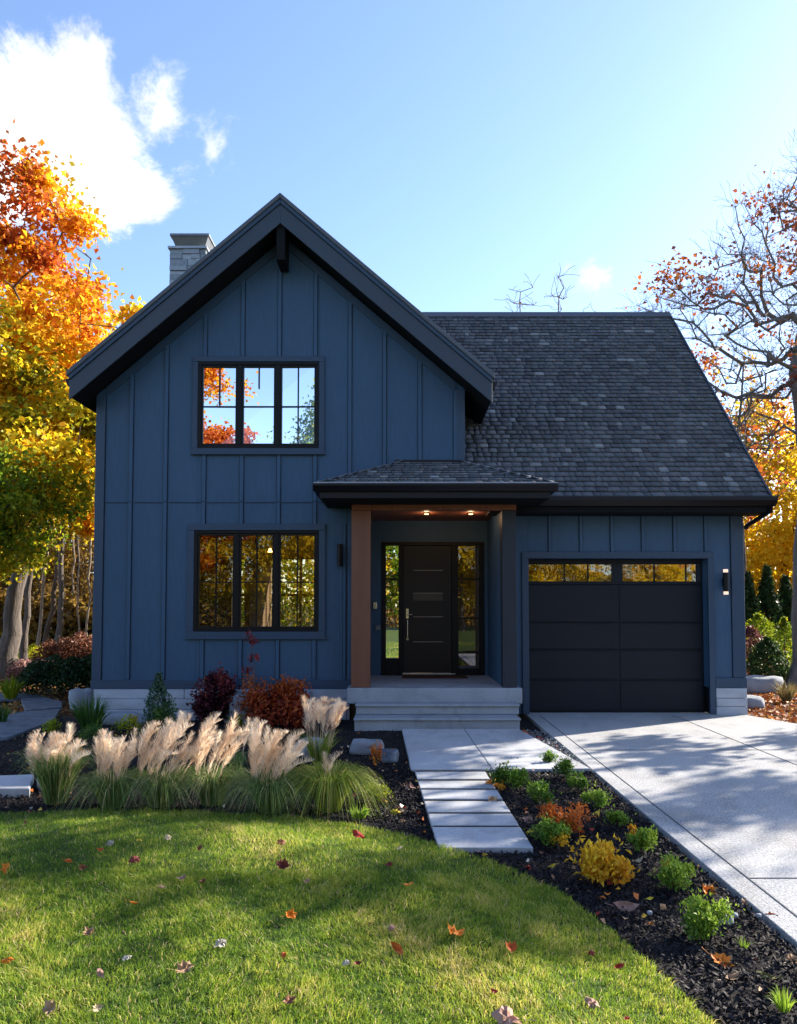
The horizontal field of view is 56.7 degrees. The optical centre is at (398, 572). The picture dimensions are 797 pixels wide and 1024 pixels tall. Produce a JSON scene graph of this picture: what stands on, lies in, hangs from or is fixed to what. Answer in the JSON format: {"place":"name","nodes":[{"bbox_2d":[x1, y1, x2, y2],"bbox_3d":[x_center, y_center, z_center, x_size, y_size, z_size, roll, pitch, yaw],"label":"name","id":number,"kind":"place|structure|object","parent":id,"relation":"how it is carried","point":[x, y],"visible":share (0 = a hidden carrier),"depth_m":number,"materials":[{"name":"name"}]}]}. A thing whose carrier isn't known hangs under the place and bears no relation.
{"place":"outdoors","nodes":[
{"label":"outdoors","id":0,"kind":"place"},
{"bbox_2d":[8,722,100,804],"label":"fountain grass","id":1,"kind":"object","parent":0,"point":[55,771],"depth_m":6.44,"materials":[{"name":"plant"}]},
{"bbox_2d":[299,694,348,761],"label":"fountain grass","id":2,"kind":"object","parent":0,"point":[317,709],"depth_m":8.22,"materials":[{"name":"plant"}]},
{"bbox_2d":[0,806,721,1023],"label":"lawn","id":3,"kind":"structure","parent":0,"point":[175,1020],"depth_m":3.58,"materials":[{"name":"plant"}]},
{"bbox_2d":[42,999,55,1017],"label":"fallen leaf","id":4,"kind":"object","parent":3,"relation":"on","point":[49,1007],"visible":1,"depth_m":2.98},
{"bbox_2d":[175,959,194,972],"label":"fallen leaf","id":5,"kind":"object","parent":3,"relation":"on","point":[184,966],"visible":1,"depth_m":3.27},
{"bbox_2d":[490,1005,536,1023],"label":"fallen leaf","id":6,"kind":"object","parent":3,"relation":"on","point":[502,1014],"visible":1,"depth_m":2.87,"materials":[{"name":"plant"}]},
{"bbox_2d":[0,718,796,1023],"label":"mulch bed","id":7,"kind":"object","parent":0,"point":[525,724],"visible":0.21,"depth_m":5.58,"materials":[{"name":"wood"}]},
{"bbox_2d":[0,774,33,797],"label":"flagstone","id":8,"kind":"object","parent":7,"relation":"on","point":[11,785],"visible":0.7,"depth_m":6.92,"materials":[{"name":"stone"}]},
{"bbox_2d":[0,709,60,740],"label":"flagstone","id":9,"kind":"object","parent":7,"relation":"on","point":[14,725],"visible":0.93,"depth_m":10.76,"materials":[{"name":"stone"}]},
{"bbox_2d":[0,703,11,721],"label":"green plant","id":10,"kind":"object","parent":9,"relation":"on","point":[3,717],"visible":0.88,"depth_m":10.84,"materials":[{"name":"green plant"}]},
{"bbox_2d":[41,714,61,733],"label":"lime plant","id":11,"kind":"object","parent":7,"relation":"on","point":[51,723],"visible":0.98,"depth_m":10.05,"materials":[{"name":"green plant"}]},
{"bbox_2d":[62,692,111,734],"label":"ornamental grass","id":12,"kind":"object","parent":7,"relation":"on","point":[87,714],"depth_m":9.79,"materials":[{"name":"green plant"}]},
{"bbox_2d":[75,720,107,742],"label":"leafy plant","id":13,"kind":"object","parent":7,"relation":"on","point":[95,729],"visible":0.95,"depth_m":9.38,"materials":[{"name":"green plant"}]},
{"bbox_2d":[51,728,159,815],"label":"fountain grass","id":14,"kind":"object","parent":7,"relation":"on","point":[99,783],"depth_m":6.31,"materials":[{"name":"plant"}]},
{"bbox_2d":[102,711,145,725],"bbox_3d":[-4.085,2.153,10.934,0.694,0.188,0.302,0,-3,0],"label":"boulder","id":15,"kind":"object","parent":7,"relation":"on","point":[117,715],"visible":0.47,"depth_m":10.80,"materials":[{"name":"stone"}]},
{"bbox_2d":[109,714,143,734],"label":"flowering plant","id":16,"kind":"object","parent":7,"relation":"on","point":[130,720],"visible":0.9,"depth_m":9.93,"materials":[{"name":"green plant"}]},
{"bbox_2d":[137,671,174,732],"bbox_3d":[-3.344,1.796,10.216,0.508,0.863,0.449,0,-3,0],"label":"dwarf conifer","id":17,"kind":"object","parent":7,"relation":"on","point":[157,685],"visible":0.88,"depth_m":10.19,"materials":[{"name":"green plant"}]},
{"bbox_2d":[96,710,220,816],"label":"fountain grass","id":18,"kind":"object","parent":7,"relation":"on","point":[161,791],"depth_m":6.38,"materials":[{"name":"plant"}]},
{"bbox_2d":[146,698,178,728],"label":"leafy plant","id":19,"kind":"object","parent":7,"relation":"on","point":[156,713],"visible":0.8,"depth_m":10.12,"materials":[{"name":"green plant"}]},
{"bbox_2d":[164,709,252,815],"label":"fountain grass","id":20,"kind":"object","parent":7,"relation":"on","point":[207,780],"depth_m":6.41,"materials":[{"name":"plant"}]},
{"bbox_2d":[185,662,245,723],"bbox_3d":[-2.713,1.784,10.987,0.803,0.930,0.797,2,-3,-42],"label":"purple shrub","id":21,"kind":"object","parent":7,"relation":"on","point":[210,699],"visible":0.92,"depth_m":10.89,"materials":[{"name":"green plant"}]},
{"bbox_2d":[217,717,266,769],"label":"fountain grass","id":22,"kind":"object","parent":7,"relation":"on","point":[240,760],"depth_m":7.84,"materials":[{"name":"plant"}]},
{"bbox_2d":[224,691,261,724],"bbox_3d":[-2.324,2.052,11.050,0.601,0.546,0.409,0,-3,0],"label":"boulder","id":23,"kind":"object","parent":7,"relation":"on","point":[234,703],"visible":0.19,"depth_m":10.89,"materials":[{"name":"stone"}]},
{"bbox_2d":[239,630,259,718],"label":"red seedling","id":24,"kind":"object","parent":7,"relation":"on","point":[256,657],"visible":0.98,"depth_m":10.61,"materials":[{"name":"brown plant"}]},
{"bbox_2d":[234,671,267,720],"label":"red shrub","id":25,"kind":"object","parent":7,"relation":"on","point":[248,687],"visible":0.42,"depth_m":10.85,"materials":[{"name":"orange plant"}]},
{"bbox_2d":[206,721,337,822],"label":"fountain grass","id":26,"kind":"object","parent":7,"relation":"on","point":[263,788],"depth_m":6.19,"materials":[{"name":"plant"}]},
{"bbox_2d":[239,674,315,732],"bbox_3d":[-1.672,1.831,10.449,1.143,0.785,1.207,-2,-3,44],"label":"red shrub","id":27,"kind":"object","parent":7,"relation":"on","point":[279,703],"visible":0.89,"depth_m":10.36,"materials":[{"name":"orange plant"}]},
{"bbox_2d":[292,737,321,756],"bbox_3d":[-1.042,2.054,8.746,0.344,0.198,0.328,2,-3,-42],"label":"boulder","id":28,"kind":"object","parent":7,"relation":"on","point":[305,753],"visible":0.23,"depth_m":8.62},
{"bbox_2d":[249,750,394,825],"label":"fountain grass","id":29,"kind":"object","parent":7,"relation":"on","point":[334,785],"depth_m":6.17,"materials":[{"name":"plant"}]},
{"bbox_2d":[347,804,376,818],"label":"green seedling","id":30,"kind":"object","parent":7,"relation":"on","point":[362,813],"visible":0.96,"depth_m":5.99,"materials":[{"name":"green plant"}]},
{"bbox_2d":[349,738,383,754],"bbox_3d":[-0.377,2.071,8.827,0.422,0.153,0.300,0,-3,0],"label":"boulder","id":31,"kind":"object","parent":7,"relation":"on","point":[360,746],"visible":0.73,"depth_m":8.70,"materials":[{"name":"stone"}]},
{"bbox_2d":[355,777,393,801],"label":"lime plant","id":32,"kind":"object","parent":7,"relation":"on","point":[380,794],"visible":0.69,"depth_m":6.53,"materials":[{"name":"green plant"}]},
{"bbox_2d":[368,740,385,766],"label":"orange plant","id":33,"kind":"object","parent":7,"relation":"on","point":[374,752],"visible":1,"depth_m":8.03,"materials":[{"name":"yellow plant"}]},
{"bbox_2d":[380,748,398,762],"bbox_3d":[-0.102,2.058,8.338,0.215,0.127,0.303,0,-3,0],"label":"boulder","id":34,"kind":"object","parent":7,"relation":"on","point":[390,756],"visible":0.91,"depth_m":8.23,"materials":[{"name":"stone"}]},
{"bbox_2d":[3,730,781,990],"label":"leaf scraps","id":35,"kind":"object","parent":7,"relation":"on","point":[662,906],"visible":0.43,"depth_m":6.08,"materials":[{"name":"plant"}]},
{"bbox_2d":[415,772,489,780],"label":"paving slab","id":36,"kind":"structure","parent":7,"relation":"on","point":[451,775],"depth_m":7.46,"materials":[{"name":"concrete"}]},
{"bbox_2d":[418,781,495,789],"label":"paving slab","id":37,"kind":"structure","parent":7,"relation":"on","point":[453,785],"depth_m":7.04,"materials":[{"name":"concrete"}]},
{"bbox_2d":[421,790,501,800],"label":"paving slab","id":38,"kind":"structure","parent":7,"relation":"on","point":[455,794],"depth_m":6.70,"materials":[{"name":"concrete"}]},
{"bbox_2d":[416,771,516,826],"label":"path joints","id":39,"kind":"object","parent":7,"relation":"on","point":[461,800],"visible":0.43,"depth_m":6.53,"materials":[{"name":"soil"}]},
{"bbox_2d":[424,801,509,816],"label":"paving slab","id":40,"kind":"structure","parent":7,"relation":"on","point":[465,806],"depth_m":6.31,"materials":[{"name":"concrete"}]},
{"bbox_2d":[428,814,518,828],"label":"paving slab","id":41,"kind":"structure","parent":7,"relation":"on","point":[471,820],"depth_m":5.90,"materials":[{"name":"concrete"}]},
{"bbox_2d":[432,827,532,853],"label":"paving slab","id":42,"kind":"structure","parent":7,"relation":"on","point":[494,839],"depth_m":5.42,"materials":[{"name":"concrete"}]},
{"bbox_2d":[486,757,526,786],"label":"shrub","id":43,"kind":"object","parent":7,"relation":"on","point":[499,774],"visible":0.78,"depth_m":7.08,"materials":[{"name":"green plant"}]},
{"bbox_2d":[506,767,531,791],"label":"shrub","id":44,"kind":"object","parent":7,"relation":"on","point":[518,778],"visible":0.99,"depth_m":6.90,"materials":[{"name":"green plant"}]},
{"bbox_2d":[527,773,561,807],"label":"shrub","id":45,"kind":"object","parent":7,"relation":"on","point":[539,789],"visible":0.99,"depth_m":6.42,"materials":[{"name":"green plant"}]},
{"bbox_2d":[539,747,557,762],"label":"shrub","id":46,"kind":"object","parent":7,"relation":"in","point":[549,756],"visible":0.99,"depth_m":8.09,"materials":[{"name":"green plant"}]},
{"bbox_2d":[524,813,580,847],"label":"small shrub","id":47,"kind":"object","parent":7,"relation":"on","point":[553,829],"visible":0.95,"depth_m":5.35,"materials":[{"name":"green plant"}]},
{"bbox_2d":[521,730,583,764],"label":"gravel","id":48,"kind":"structure","parent":7,"relation":"on","point":[554,747],"depth_m":9.38,"materials":[{"name":"gravel"}]},
{"bbox_2d":[547,826,570,851],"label":"yellow sprig","id":49,"kind":"object","parent":7,"relation":"on","point":[562,842],"visible":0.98,"depth_m":5.28,"materials":[{"name":"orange plant"}]},
{"bbox_2d":[536,798,593,835],"bbox_3d":[1.277,1.865,5.624,0.433,0.291,0.381,0,-3,0],"label":"orange crown plant","id":50,"kind":"object","parent":7,"relation":"on","point":[575,819],"visible":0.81,"depth_m":5.59,"materials":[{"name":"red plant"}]},
{"bbox_2d":[552,755,577,777],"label":"shrub","id":51,"kind":"object","parent":7,"relation":"on","point":[564,766],"visible":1,"depth_m":7.45,"materials":[{"name":"green plant"}]},
{"bbox_2d":[565,770,595,793],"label":"shrub","id":52,"kind":"object","parent":7,"relation":"on","point":[580,781],"visible":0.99,"depth_m":6.89,"materials":[{"name":"green plant"}]},
{"bbox_2d":[580,781,614,809],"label":"shrub","id":53,"kind":"object","parent":7,"relation":"on","point":[601,798],"visible":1,"depth_m":6.35,"materials":[{"name":"green plant"}]},
{"bbox_2d":[565,832,639,888],"bbox_3d":[1.287,1.820,4.670,0.382,0.298,0.390,0,-3,-10],"label":"yellow shrub","id":54,"kind":"object","parent":7,"relation":"on","point":[602,862],"visible":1,"depth_m":4.60,"materials":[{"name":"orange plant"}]},
{"bbox_2d":[603,803,635,827],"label":"shrub","id":55,"kind":"object","parent":7,"relation":"on","point":[619,817],"visible":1,"depth_m":5.84,"materials":[{"name":"green plant"}]},
{"bbox_2d":[605,901,638,911],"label":"fallen leaf","id":56,"kind":"object","parent":7,"relation":"on","point":[629,906],"visible":1,"depth_m":4.26,"materials":[{"name":"plant"}]},
{"bbox_2d":[625,819,657,853],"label":"shrub","id":57,"kind":"object","parent":7,"relation":"on","point":[644,838],"visible":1,"depth_m":5.22,"materials":[{"name":"green plant"}]},
{"bbox_2d":[648,851,702,891],"bbox_3d":[1.705,1.853,4.593,0.277,0.224,0.332,-2,-3,37],"label":"shrub","id":58,"kind":"object","parent":7,"relation":"on","point":[673,872],"visible":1,"depth_m":4.55,"materials":[{"name":"green plant"}]},
{"bbox_2d":[677,888,744,943],"bbox_3d":[1.639,1.802,3.876,0.334,0.264,0.307,-1,-3,23],"label":"shrub","id":59,"kind":"object","parent":7,"relation":"on","point":[700,919],"visible":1,"depth_m":3.88,"materials":[{"name":"green plant"}]},
{"bbox_2d":[702,947,734,966],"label":"fallen leaf","id":60,"kind":"object","parent":7,"relation":"on","point":[723,957],"visible":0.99,"depth_m":3.62,"materials":[{"name":"plant"}]},
{"bbox_2d":[763,983,796,1012],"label":"grass tuft","id":61,"kind":"object","parent":7,"relation":"on","point":[783,1006],"visible":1,"depth_m":3.15,"materials":[{"name":"green plant"}]},
{"bbox_2d":[0,606,796,953],"bbox_3d":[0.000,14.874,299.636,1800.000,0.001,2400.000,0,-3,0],"label":"ground","id":62,"kind":"structure","parent":0,"point":[352,710],"depth_m":12.32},
{"bbox_2d":[0,693,42,702],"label":"flagstone","id":63,"kind":"object","parent":62,"relation":"on","point":[2,698],"visible":0.37,"depth_m":13.82,"materials":[{"name":"stone"}]},
{"bbox_2d":[0,676,26,698],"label":"broadleaf plant","id":64,"kind":"object","parent":63,"relation":"on","point":[9,690],"visible":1,"depth_m":13.51,"materials":[{"name":"green plant"}]},
{"bbox_2d":[4,658,54,681],"bbox_3d":[-8.299,2.221,16.924,1.066,0.538,0.868,0,-3,0],"label":"pink grass bed","id":65,"kind":"object","parent":62,"relation":"on","point":[14,669],"visible":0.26,"depth_m":16.63,"materials":[{"name":"plant"}]},
{"bbox_2d":[18,643,42,660],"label":"yellow bush","id":66,"kind":"object","parent":62,"relation":"on","point":[32,647],"visible":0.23,"depth_m":20.25,"materials":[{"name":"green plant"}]},
{"bbox_2d":[21,697,61,710],"bbox_3d":[-6.240,2.308,12.966,0.624,0.060,1.751,1,-3,-29],"label":"flagstone","id":67,"kind":"object","parent":62,"relation":"on","point":[36,703],"visible":0.87,"depth_m":12.84,"materials":[{"name":"stone"}]},
{"bbox_2d":[0,677,83,715],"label":"woodland litter","id":68,"kind":"object","parent":62,"relation":"on","point":[15,707],"visible":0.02,"depth_m":13.48,"materials":[{"name":"plant"}]},
{"bbox_2d":[0,518,93,653],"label":"woodland","id":69,"kind":"object","parent":62,"relation":"on","point":[70,624],"visible":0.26,"depth_m":25.77,"materials":[{"name":"plant"}]},
{"bbox_2d":[0,430,93,584],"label":"maple tree","id":70,"kind":"object","parent":62,"relation":"on","point":[25,502],"visible":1,"depth_m":15.22,"materials":[{"name":"green plant"}]},
{"bbox_2d":[0,346,95,658],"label":"woodland tree","id":71,"kind":"object","parent":62,"relation":"on","point":[23,653],"visible":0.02,"depth_m":19.11,"materials":[{"name":"brown plant"}]},
{"bbox_2d":[14,653,91,696],"bbox_3d":[-6.474,1.984,14.528,1.610,0.803,1.460,0,-3,0],"label":"dark hedge","id":72,"kind":"object","parent":62,"relation":"on","point":[70,672],"visible":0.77,"depth_m":14.05,"materials":[{"name":"green plant"}]},
{"bbox_2d":[28,630,91,659],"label":"red hedge","id":73,"kind":"object","parent":62,"relation":"on","point":[66,647],"visible":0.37,"depth_m":17.79,"materials":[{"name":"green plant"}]},
{"bbox_2d":[30,450,89,646],"bbox_3d":[-11.051,-1.671,23.058,5.744,9.040,5.343,0,-3,0],"label":"woodland tree","id":74,"kind":"object","parent":62,"relation":"on","point":[41,613],"visible":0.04,"depth_m":22.96,"materials":[{"name":"brown plant"}]},
{"bbox_2d":[41,372,91,631],"bbox_3d":[-10.453,-2.054,23.406,5.062,9.815,5.254,0,-3,0],"label":"woodland tree","id":75,"kind":"object","parent":62,"relation":"on","point":[77,577],"depth_m":23.49,"materials":[{"name":"brown plant"}]},
{"bbox_2d":[49,360,94,635],"bbox_3d":[-8.908,-1.825,22.265,5.121,9.277,5.039,2,-3,-41],"label":"woodland tree","id":76,"kind":"object","parent":62,"relation":"on","point":[90,596],"depth_m":21.98,"materials":[{"name":"brown plant"}]},
{"bbox_2d":[0,118,145,678],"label":"maple tree","id":77,"kind":"object","parent":62,"relation":"on","point":[30,325],"visible":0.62,"depth_m":17.29,"materials":[{"name":"orange plant"}]},
{"bbox_2d":[42,327,113,642],"bbox_3d":[-10.440,-2.829,24.719,6.091,11.525,5.532,0,-3,0],"label":"woodland tree","id":78,"kind":"object","parent":62,"relation":"on","point":[46,634],"visible":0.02,"depth_m":24.43,"materials":[{"name":"brown plant"}]},
{"bbox_2d":[68,688,93,711],"bbox_3d":[-5.299,2.154,12.481,0.513,0.408,0.502,0,-3,0],"label":"boulder","id":79,"kind":"object","parent":62,"relation":"on","point":[76,693],"visible":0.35,"depth_m":12.29,"materials":[{"name":"stone"}]},
{"bbox_2d":[43,282,122,641],"bbox_3d":[-10.653,-3.282,23.899,5.109,12.386,5.386,0,-3,0],"label":"woodland tree","id":80,"kind":"object","parent":62,"relation":"on","point":[58,633],"visible":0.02,"depth_m":23.96,"materials":[{"name":"brown plant"}]},
{"bbox_2d":[241,560,313,625],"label":"woodland","id":81,"kind":"object","parent":62,"relation":"on","point":[308,565],"visible":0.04,"depth_m":25.69,"materials":[{"name":"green plant"}]},
{"bbox_2d":[65,193,777,730],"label":"house","id":82,"kind":"structure","parent":62,"relation":"on","point":[511,515],"depth_m":11.65,"materials":[{"name":"blue"}]},
{"bbox_2d":[185,524,325,638],"bbox_3d":[-2.209,0.138,11.525,2.174,1.794,0.160,0,-2,0],"label":"window","id":83,"kind":"structure","parent":82,"relation":"in","point":[195,531],"depth_m":11.48,"materials":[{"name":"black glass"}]},
{"bbox_2d":[190,356,324,454],"bbox_3d":[-2.199,-2.622,11.645,2.104,1.562,0.160,0,-2,0],"label":"window","id":84,"kind":"structure","parent":82,"relation":"in","point":[242,405],"depth_m":11.63,"materials":[{"name":"black glass"}]},
{"bbox_2d":[229,556,313,625],"bbox_3d":[-1.850,0.574,17.051,4.100,1.900,0.100,0,-2,0],"label":"rear window","id":85,"kind":"structure","parent":82,"relation":"in","point":[300,558],"depth_m":17.02,"materials":[{"name":"metal"}]},
{"bbox_2d":[403,546,451,671],"bbox_3d":[0.506,0.636,12.968,0.847,2.220,0.134,0,-2,0],"label":"front door","id":86,"kind":"structure","parent":82,"relation":"in","point":[427,640],"depth_m":12.98,"materials":[{"name":"black metal"}]},
{"bbox_2d":[528,559,703,710],"bbox_3d":[3.500,1.013,12.002,2.862,2.459,0.070,0,-2,0],"label":"garage door","id":87,"kind":"structure","parent":82,"relation":"in","point":[605,634],"depth_m":11.97,"materials":[{"name":"paint"}]},
{"bbox_2d":[494,273,553,311],"bbox_3d":[4.361,-3.704,25.371,1.241,13.329,1.925,-2,-3,41],"label":"bare treetop","id":88,"kind":"object","parent":62,"relation":"on","point":[520,304],"visible":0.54,"depth_m":25.40,"materials":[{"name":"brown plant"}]},
{"bbox_2d":[544,263,579,311],"bbox_3d":[5.611,-3.909,25.110,1.048,13.704,1.266,-2,-3,37],"label":"bare treetop","id":89,"kind":"object","parent":62,"relation":"on","point":[558,302],"visible":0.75,"depth_m":25.33,"materials":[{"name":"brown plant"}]},
{"bbox_2d":[613,130,796,686],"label":"bare tree","id":90,"kind":"object","parent":62,"relation":"on","point":[790,354],"visible":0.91,"depth_m":16.42,"materials":[{"name":"brown plant"}]},
{"bbox_2d":[704,344,795,601],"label":"tree","id":91,"kind":"object","parent":62,"relation":"on","point":[778,423],"visible":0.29,"depth_m":20.53,"materials":[{"name":"orange plant"}]},
{"bbox_2d":[746,695,764,708],"bbox_3d":[6.039,2.233,12.809,0.519,0.193,0.545,0,-3,0],"label":"boulder","id":92,"kind":"object","parent":62,"relation":"on","point":[754,701],"visible":0.54,"depth_m":12.58,"materials":[{"name":"stone"}]},
{"bbox_2d":[744,570,768,651],"bbox_3d":[9.653,1.312,20.437,1.099,2.797,1.115,2,-3,-31],"label":"columnar evergreen","id":93,"kind":"object","parent":62,"relation":"on","point":[751,602],"visible":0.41,"depth_m":20.32,"materials":[{"name":"green plant"}]},
{"bbox_2d":[720,395,796,636],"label":"yellow tree","id":94,"kind":"object","parent":62,"relation":"on","point":[771,543],"visible":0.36,"depth_m":23.86,"materials":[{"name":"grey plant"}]},
{"bbox_2d":[746,675,783,694],"bbox_3d":[7.314,2.285,15.126,1.068,0.358,0.790,0,-3,0],"label":"boulder","id":95,"kind":"object","parent":62,"relation":"on","point":[759,684],"visible":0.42,"depth_m":14.79,"materials":[{"name":"stone"}]},
{"bbox_2d":[746,635,791,680],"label":"conical shrub","id":96,"kind":"object","parent":62,"relation":"on","point":[766,647],"visible":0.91,"depth_m":16.55,"materials":[{"name":"green plant"}]},
{"bbox_2d":[746,670,796,723],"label":"leaf litter","id":97,"kind":"object","parent":62,"relation":"on","point":[791,708],"visible":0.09,"depth_m":12.52,"materials":[{"name":"plant"}]},
{"bbox_2d":[745,625,774,675],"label":"barberry shrub","id":98,"kind":"object","parent":97,"relation":"on","point":[753,633],"visible":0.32,"depth_m":17.41,"materials":[{"name":"red plant"}]},
{"bbox_2d":[745,611,791,669],"bbox_3d":[9.444,1.808,19.288,1.638,1.631,1.668,0,-3,0],"label":"yellow green shrub","id":99,"kind":"object","parent":97,"relation":"on","point":[759,618],"visible":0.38,"depth_m":19.24,"materials":[{"name":"green plant"}]},
{"bbox_2d":[773,679,796,700],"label":"dry grass tuft","id":100,"kind":"object","parent":97,"relation":"on","point":[787,694],"visible":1,"depth_m":13.30,"materials":[{"name":"plant"}]},
{"bbox_2d":[756,563,788,664],"bbox_3d":[10.377,1.242,20.731,1.099,3.044,1.169,0,-3,0],"label":"columnar evergreen","id":101,"kind":"object","parent":62,"relation":"on","point":[768,599],"visible":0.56,"depth_m":20.63,"materials":[{"name":"green plant"}]},
{"bbox_2d":[771,616,791,669],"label":"yellow green shrub","id":102,"kind":"object","parent":62,"relation":"on","point":[784,625],"visible":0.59,"depth_m":18.48,"materials":[{"name":"green plant"}]},
{"bbox_2d":[777,574,792,662],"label":"columnar evergreen","id":103,"kind":"object","parent":62,"relation":"on","point":[785,593],"visible":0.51,"depth_m":20.96,"materials":[{"name":"green plant"}]},
{"bbox_2d":[0,0,796,605],"label":"sky","id":104,"kind":"structure","parent":0,"point":[460,150],"materials":[{"name":"blue"}]},
{"bbox_2d":[402,675,467,677],"bbox_3d":[0.612,1.769,12.595,1.097,0.020,0.480,0,-3,0],"label":"door mat","id":105,"kind":"object","parent":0,"point":[434,676],"depth_m":12.49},
{"bbox_2d":[402,729,589,773],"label":"path","id":106,"kind":"structure","parent":0,"point":[455,749],"depth_m":8.73,"materials":[{"name":"concrete"}]},
{"bbox_2d":[524,713,796,950],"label":"driveway","id":107,"kind":"structure","parent":0,"point":[732,802],"depth_m":7.21,"materials":[{"name":"concrete"}]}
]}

